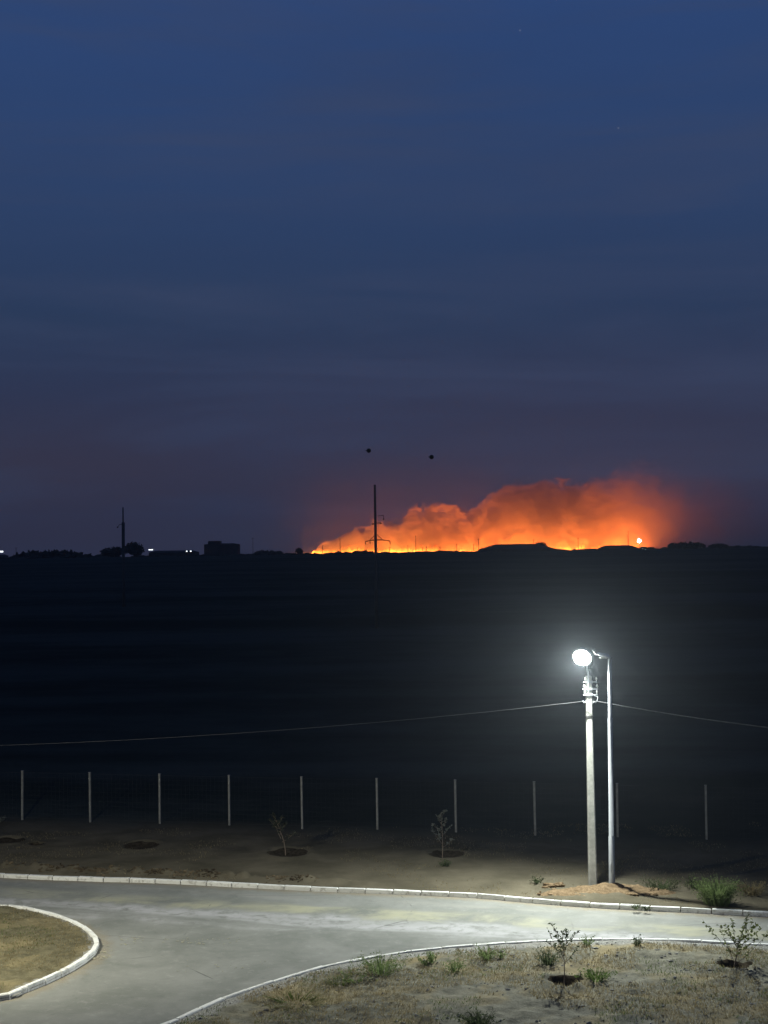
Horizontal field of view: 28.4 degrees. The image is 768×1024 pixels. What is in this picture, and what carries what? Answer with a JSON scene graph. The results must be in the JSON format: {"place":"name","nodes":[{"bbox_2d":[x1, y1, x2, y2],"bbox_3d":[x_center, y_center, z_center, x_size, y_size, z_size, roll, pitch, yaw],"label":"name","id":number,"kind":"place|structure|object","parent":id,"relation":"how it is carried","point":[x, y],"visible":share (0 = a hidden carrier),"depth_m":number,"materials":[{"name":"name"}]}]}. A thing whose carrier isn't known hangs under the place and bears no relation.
{"place":"outdoors","nodes":[
{"label":"outdoors","id":0,"kind":"place"},
{"bbox_2d":[0,906,98,998],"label":"traffic island","id":1,"kind":"structure","parent":0,"point":[15,977],"depth_m":46.17,"materials":[{"name":"brown soil"}]},
{"bbox_2d":[0,905,58,987],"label":"island green grass","id":2,"kind":"structure","parent":1,"relation":"on","point":[23,933],"depth_m":47.51,"materials":[{"name":"plant"}]},
{"bbox_2d":[0,905,91,973],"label":"island grass","id":3,"kind":"structure","parent":1,"relation":"on","point":[61,921],"depth_m":46.66,"materials":[{"name":"beige plant"}]},
{"bbox_2d":[93,937,243,967],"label":"road dirt","id":4,"kind":"structure","parent":0,"point":[165,938],"depth_m":46.82,"materials":[{"name":"soil"}]},
{"bbox_2d":[0,548,767,913],"bbox_3d":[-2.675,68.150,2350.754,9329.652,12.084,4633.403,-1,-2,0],"label":"steppe field","id":5,"kind":"structure","parent":0,"point":[200,652],"depth_m":110.03,"materials":[{"name":"soil"}]},
{"bbox_2d":[0,551,7,557],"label":"hut","id":6,"kind":"object","parent":5,"relation":"on","point":[2,555],"visible":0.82,"depth_m":822.59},
{"bbox_2d":[0,837,24,842],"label":"planting pit","id":7,"kind":"object","parent":5,"relation":"on","point":[7,840],"visible":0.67,"depth_m":64.13,"materials":[{"name":"soil"}]},
{"bbox_2d":[30,842,43,845],"bbox_3d":[-14.348,13.773,62.817,0.674,0.190,0.764,-2,-2,27],"label":"planting pit","id":8,"kind":"object","parent":5,"relation":"on","point":[35,843],"visible":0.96,"depth_m":63.02,"materials":[{"name":"soil"}]},
{"bbox_2d":[12,549,82,557],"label":"tree","id":9,"kind":"object","parent":5,"relation":"on","point":[48,553],"visible":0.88,"depth_m":835.57,"materials":[{"name":"black plant"}]},
{"bbox_2d":[100,546,127,556],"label":"tree","id":10,"kind":"object","parent":5,"relation":"on","point":[113,551],"visible":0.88,"depth_m":841.75,"materials":[{"name":"black plant"}]},
{"bbox_2d":[117,507,124,606],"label":"power pole","id":11,"kind":"object","parent":5,"relation":"on","point":[123,563],"visible":0.92,"depth_m":299.68,"materials":[{"name":"black wood"}]},
{"bbox_2d":[125,542,144,556],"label":"tree","id":12,"kind":"object","parent":5,"relation":"on","point":[133,549],"visible":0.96,"depth_m":838.34,"materials":[{"name":"black plant"}]},
{"bbox_2d":[124,841,158,848],"bbox_3d":[-9.966,13.717,62.371,1.754,0.224,1.988,-1,-2,0],"label":"planting pit","id":13,"kind":"object","parent":5,"relation":"on","point":[139,845],"visible":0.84,"depth_m":62.74,"materials":[{"name":"soil"}]},
{"bbox_2d":[6,859,318,882],"bbox_3d":[-9.110,13.337,56.664,13.938,0.461,1.466,-1,-2,15],"label":"ridge rubble","id":14,"kind":"object","parent":5,"relation":"on","point":[99,869],"visible":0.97,"depth_m":56.42,"materials":[{"name":"soil"}]},
{"bbox_2d":[148,549,198,556],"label":"building","id":15,"kind":"structure","parent":5,"relation":"on","point":[176,552],"depth_m":819.74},
{"bbox_2d":[204,541,239,554],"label":"block building","id":16,"kind":"structure","parent":5,"relation":"on","point":[213,547],"depth_m":827.80,"materials":[{"name":"black concrete"}]},
{"bbox_2d":[254,550,283,554],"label":"tree","id":17,"kind":"object","parent":5,"relation":"on","point":[272,552],"visible":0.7,"depth_m":836.96,"materials":[{"name":"black plant"}]},
{"bbox_2d":[267,848,307,856],"bbox_3d":[-3.804,13.539,60.195,1.876,0.210,2.119,-2,-2,28],"label":"planting pit","id":18,"kind":"object","parent":5,"relation":"on","point":[290,852],"visible":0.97,"depth_m":60.58,"materials":[{"name":"soil"}]},
{"bbox_2d":[268,812,295,854],"bbox_3d":[-4.040,12.807,60.248,1.168,1.778,0.857,-1,-2,0],"label":"sapling","id":19,"kind":"object","parent":18,"relation":"on","point":[278,824],"visible":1,"depth_m":60.27,"materials":[{"name":"green plant"}]},
{"bbox_2d":[295,548,302,553],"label":"tree","id":20,"kind":"object","parent":5,"relation":"on","point":[299,550],"visible":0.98,"depth_m":838.99,"materials":[{"name":"black plant"}]},
{"bbox_2d":[365,485,390,627],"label":"power pole","id":21,"kind":"object","parent":5,"relation":"on","point":[375,572],"visible":0.98,"depth_m":225.75,"materials":[{"name":"black wood"}]},
{"bbox_2d":[0,770,767,839],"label":"wire fence","id":22,"kind":"object","parent":5,"relation":"on","point":[301,809],"visible":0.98,"depth_m":65.06,"materials":[{"name":"metal"}]},
{"bbox_2d":[0,545,767,558],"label":"ridge scrub","id":23,"kind":"object","parent":5,"relation":"on","point":[337,552],"visible":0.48,"depth_m":811.32,"materials":[{"name":"black plant"}]},
{"bbox_2d":[1,823,766,903],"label":"verge grass","id":24,"kind":"structure","parent":5,"relation":"on","point":[441,846],"depth_m":60.07,"materials":[{"name":"beige plant"}]},
{"bbox_2d":[439,858,451,866],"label":"weed","id":25,"kind":"object","parent":5,"relation":"on","point":[445,862],"visible":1,"depth_m":57.33,"materials":[{"name":"green plant"}]},
{"bbox_2d":[428,850,464,857],"bbox_3d":[2.439,13.455,59.476,1.580,0.212,2.014,-1,-2,0],"label":"planting pit","id":26,"kind":"object","parent":5,"relation":"on","point":[446,853],"visible":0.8,"depth_m":59.87,"materials":[{"name":"soil"}]},
{"bbox_2d":[431,810,454,857],"bbox_3d":[2.308,12.601,59.514,0.965,1.977,0.659,-1,-2,0],"label":"sapling","id":27,"kind":"object","parent":26,"relation":"in","point":[440,819],"visible":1,"depth_m":59.53,"materials":[{"name":"green plant"}]},
{"bbox_2d":[479,544,553,551],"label":"low flat-topped hill","id":28,"kind":"structure","parent":5,"relation":"on","point":[511,547],"depth_m":825.84,"materials":[{"name":"black soil"}]},
{"bbox_2d":[530,875,543,883],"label":"weed","id":29,"kind":"object","parent":5,"relation":"on","point":[535,880],"visible":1,"depth_m":54.13,"materials":[{"name":"green plant"}]},
{"bbox_2d":[536,541,547,548],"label":"tree","id":30,"kind":"object","parent":5,"relation":"on","point":[542,543],"visible":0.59,"depth_m":834.43,"materials":[{"name":"black plant"}]},
{"bbox_2d":[541,883,555,887],"bbox_3d":[5.808,13.194,53.551,0.512,0.292,0.333,0,-2,-22],"label":"clay clod","id":31,"kind":"object","parent":5,"relation":"on","point":[548,885],"visible":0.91,"depth_m":53.47,"materials":[{"name":"beige soil"}]},
{"bbox_2d":[554,882,564,886],"bbox_3d":[6.179,13.181,53.663,0.464,0.234,0.286,-1,-2,0],"label":"clay clod","id":32,"kind":"object","parent":5,"relation":"on","point":[558,884],"visible":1,"depth_m":53.58,"materials":[{"name":"beige soil"}]},
{"bbox_2d":[572,648,597,885],"bbox_3d":[7.196,9.248,53.630,0.892,8.937,0.653,0,-2,-35],"label":"street lamp","id":33,"kind":"object","parent":5,"relation":"on","point":[582,656],"visible":0.99,"depth_m":53.75,"materials":[{"name":"concrete"}]},
{"bbox_2d":[23,701,767,744],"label":"overhead cable","id":34,"kind":"object","parent":33,"relation":"hanging from","point":[537,706],"visible":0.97,"depth_m":53.37,"materials":[{"name":"grey metal"}]},
{"bbox_2d":[593,649,614,882],"bbox_3d":[7.681,9.162,52.623,0.573,8.843,0.595,-2,-2,43],"label":"lamp post","id":35,"kind":"object","parent":5,"relation":"on","point":[611,807],"visible":0.92,"depth_m":52.65,"materials":[{"name":"metal"}]},
{"bbox_2d":[537,882,675,895],"bbox_3d":[7.716,13.036,52.501,5.600,0.510,1.559,-1,-2,0],"label":"soil heap","id":36,"kind":"object","parent":5,"relation":"on","point":[604,888],"visible":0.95,"depth_m":52.29,"materials":[{"name":"soil"}]},
{"bbox_2d":[626,892,638,896],"bbox_3d":[8.429,13.102,51.781,0.575,0.320,0.395,-1,-2,0],"label":"clay clod","id":37,"kind":"object","parent":36,"relation":"on","point":[632,894],"visible":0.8,"depth_m":51.73,"materials":[{"name":"beige soil"}]},
{"bbox_2d":[597,545,637,549],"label":"shed","id":38,"kind":"structure","parent":5,"relation":"on","point":[612,546],"depth_m":832.29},
{"bbox_2d":[635,877,683,889],"bbox_3d":[9.680,12.931,52.951,1.806,0.472,1.708,-1,-2,0],"label":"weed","id":39,"kind":"object","parent":5,"relation":"on","point":[665,886],"visible":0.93,"depth_m":52.94,"materials":[{"name":"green plant"}]},
{"bbox_2d":[668,541,705,548],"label":"tree","id":40,"kind":"object","parent":5,"relation":"on","point":[689,545],"visible":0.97,"depth_m":835.64,"materials":[{"name":"black plant"}]},
{"bbox_2d":[679,876,706,889],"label":"weed","id":41,"kind":"object","parent":5,"relation":"on","point":[693,884],"visible":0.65,"depth_m":53.09,"materials":[{"name":"green plant"}]},
{"bbox_2d":[686,873,748,906],"bbox_3d":[11.072,12.589,50.533,2.070,0.988,2.163,-1,-2,0],"label":"bush","id":42,"kind":"object","parent":5,"relation":"on","point":[717,895],"visible":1,"depth_m":50.30,"materials":[{"name":"green plant"}]},
{"bbox_2d":[707,543,728,546],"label":"tree","id":43,"kind":"object","parent":5,"relation":"on","point":[719,545],"visible":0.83,"depth_m":842.15,"materials":[{"name":"black plant"}]},
{"bbox_2d":[729,878,765,895],"bbox_3d":[12.576,12.863,52.004,1.530,0.519,1.276,0,-2,-25],"label":"bush","id":44,"kind":"object","parent":5,"relation":"on","point":[752,891],"visible":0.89,"depth_m":51.98,"materials":[{"name":"green plant"}]},
{"bbox_2d":[0,878,767,1023],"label":"road","id":45,"kind":"structure","parent":0,"point":[154,976],"depth_m":48.07,"materials":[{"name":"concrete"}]},
{"bbox_2d":[0,904,98,1000],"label":"kerb","id":46,"kind":"structure","parent":45,"relation":"on","point":[68,969],"depth_m":44.23,"materials":[{"name":"white concrete"}]},
{"bbox_2d":[0,873,767,916],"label":"kerb","id":47,"kind":"structure","parent":45,"relation":"on","point":[417,892],"depth_m":53.24,"materials":[{"name":"grey concrete"}]},
{"bbox_2d":[161,938,767,1023],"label":"kerb","id":48,"kind":"structure","parent":45,"relation":"on","point":[207,1005],"depth_m":45.18,"materials":[{"name":"white concrete"}]},
{"bbox_2d":[0,0,767,557],"label":"sky","id":49,"kind":"structure","parent":0,"point":[250,249],"materials":[{"name":"blue"}]},
{"bbox_2d":[174,940,767,1023],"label":"planted ground","id":50,"kind":"structure","parent":0,"point":[512,1005],"depth_m":40.90,"materials":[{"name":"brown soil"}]},
{"bbox_2d":[261,988,340,1011],"bbox_3d":[-2.250,12.902,40.126,2.428,0.180,2.402,-1,-2,0],"label":"grass patch","id":51,"kind":"object","parent":50,"relation":"on","point":[292,998],"visible":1,"depth_m":40.31,"materials":[{"name":"green plant"}]},
{"bbox_2d":[324,973,357,985],"bbox_3d":[-1.197,12.948,42.022,1.411,0.160,1.097,0,-2,-15],"label":"grass patch","id":52,"kind":"object","parent":50,"relation":"on","point":[343,984],"visible":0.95,"depth_m":41.97,"materials":[{"name":"green plant"}]},
{"bbox_2d":[333,967,377,982],"bbox_3d":[-0.805,12.883,42.240,1.196,0.290,1.326,0,-2,-14],"label":"weed","id":53,"kind":"object","parent":50,"relation":"on","point":[345,979],"visible":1,"depth_m":42.04,"materials":[{"name":"green plant"}]},
{"bbox_2d":[351,948,408,975],"bbox_3d":[-0.208,12.716,42.818,1.630,0.638,1.700,-2,-2,30],"label":"weed","id":54,"kind":"object","parent":50,"relation":"on","point":[380,967],"visible":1,"depth_m":42.79,"materials":[{"name":"green plant"}]},
{"bbox_2d":[417,955,432,965],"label":"weed","id":55,"kind":"object","parent":50,"relation":"on","point":[424,961],"visible":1,"depth_m":43.76,"materials":[{"name":"green plant"}]},
{"bbox_2d":[422,950,438,962],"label":"weed","id":56,"kind":"object","parent":50,"relation":"on","point":[430,955],"visible":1,"depth_m":43.88,"materials":[{"name":"green plant"}]},
{"bbox_2d":[443,956,465,972],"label":"weed","id":57,"kind":"object","parent":50,"relation":"on","point":[459,966],"visible":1,"depth_m":42.98,"materials":[{"name":"green plant"}]},
{"bbox_2d":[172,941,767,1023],"bbox_3d":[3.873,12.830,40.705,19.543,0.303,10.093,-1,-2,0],"label":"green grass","id":58,"kind":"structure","parent":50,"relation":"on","point":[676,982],"depth_m":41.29,"materials":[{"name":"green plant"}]},
{"bbox_2d":[179,942,767,1023],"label":"soil crumbs","id":59,"kind":"object","parent":50,"relation":"on","point":[674,977],"visible":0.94,"depth_m":41.48,"materials":[{"name":"brown soil"}]},
{"bbox_2d":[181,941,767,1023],"bbox_3d":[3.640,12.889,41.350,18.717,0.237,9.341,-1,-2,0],"label":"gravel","id":60,"kind":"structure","parent":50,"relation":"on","point":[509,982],"depth_m":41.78,"materials":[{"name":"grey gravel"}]},
{"bbox_2d":[456,1007,504,1023],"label":"weed","id":61,"kind":"object","parent":50,"relation":"on","point":[478,1017],"visible":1,"depth_m":37.93,"materials":[{"name":"green plant"}]},
{"bbox_2d":[472,942,501,960],"bbox_3d":[2.975,12.788,44.156,0.723,0.478,0.782,1,-2,-41],"label":"weed","id":62,"kind":"object","parent":50,"relation":"on","point":[484,956],"visible":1,"depth_m":44.12,"materials":[{"name":"green plant"}]},
{"bbox_2d":[494,949,507,957],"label":"weed","id":63,"kind":"object","parent":50,"relation":"on","point":[501,955],"visible":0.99,"depth_m":44.22,"materials":[{"name":"green plant"}]},
{"bbox_2d":[534,945,560,965],"bbox_3d":[4.695,12.728,43.564,0.862,0.520,0.917,-1,-2,0],"label":"weed","id":64,"kind":"object","parent":50,"relation":"on","point":[547,960],"visible":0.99,"depth_m":43.48,"materials":[{"name":"green plant"}]},
{"bbox_2d":[548,975,583,986],"bbox_3d":[4.965,12.993,41.863,1.221,0.411,1.164,-1,-2,0],"label":"planting pit","id":65,"kind":"object","parent":50,"relation":"on","point":[559,979],"visible":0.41,"depth_m":42.15,"materials":[{"name":"soil"}]},
{"bbox_2d":[545,923,580,984],"bbox_3d":[4.871,12.248,41.927,0.771,1.748,1.041,0,-2,-37],"label":"sapling","id":66,"kind":"object","parent":65,"relation":"in","point":[562,941],"visible":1,"depth_m":41.90,"materials":[{"name":"green plant"}]},
{"bbox_2d":[579,935,594,945],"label":"weed","id":67,"kind":"object","parent":50,"relation":"on","point":[586,943],"visible":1,"depth_m":45.42,"materials":[{"name":"green plant"}]},
{"bbox_2d":[569,966,617,982],"bbox_3d":[5.811,12.788,42.009,1.171,0.345,1.136,1,-2,-42],"label":"weed","id":68,"kind":"object","parent":50,"relation":"on","point":[594,976],"visible":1,"depth_m":41.93,"materials":[{"name":"green plant"}]},
{"bbox_2d":[630,934,643,945],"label":"weed","id":69,"kind":"object","parent":50,"relation":"on","point":[636,943],"visible":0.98,"depth_m":45.28,"materials":[{"name":"green plant"}]},
{"bbox_2d":[717,959,752,969],"bbox_3d":[9.917,12.956,43.070,1.221,0.396,1.164,-1,-2,0],"label":"planting pit","id":70,"kind":"object","parent":50,"relation":"on","point":[728,963],"visible":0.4,"depth_m":43.39,"materials":[{"name":"soil"}]},
{"bbox_2d":[702,914,767,967],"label":"sapling","id":71,"kind":"object","parent":70,"relation":"in","point":[732,938],"visible":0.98,"depth_m":43.11,"materials":[{"name":"green plant"}]},
{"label":"burning ground","id":72,"kind":"object","parent":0,"visible":0},
{"bbox_2d":[312,543,599,553],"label":"flames","id":73,"kind":"object","parent":72,"relation":"on","point":[434,548],"visible":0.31,"depth_m":1302.02,"materials":[{"name":"orange"}]}
]}

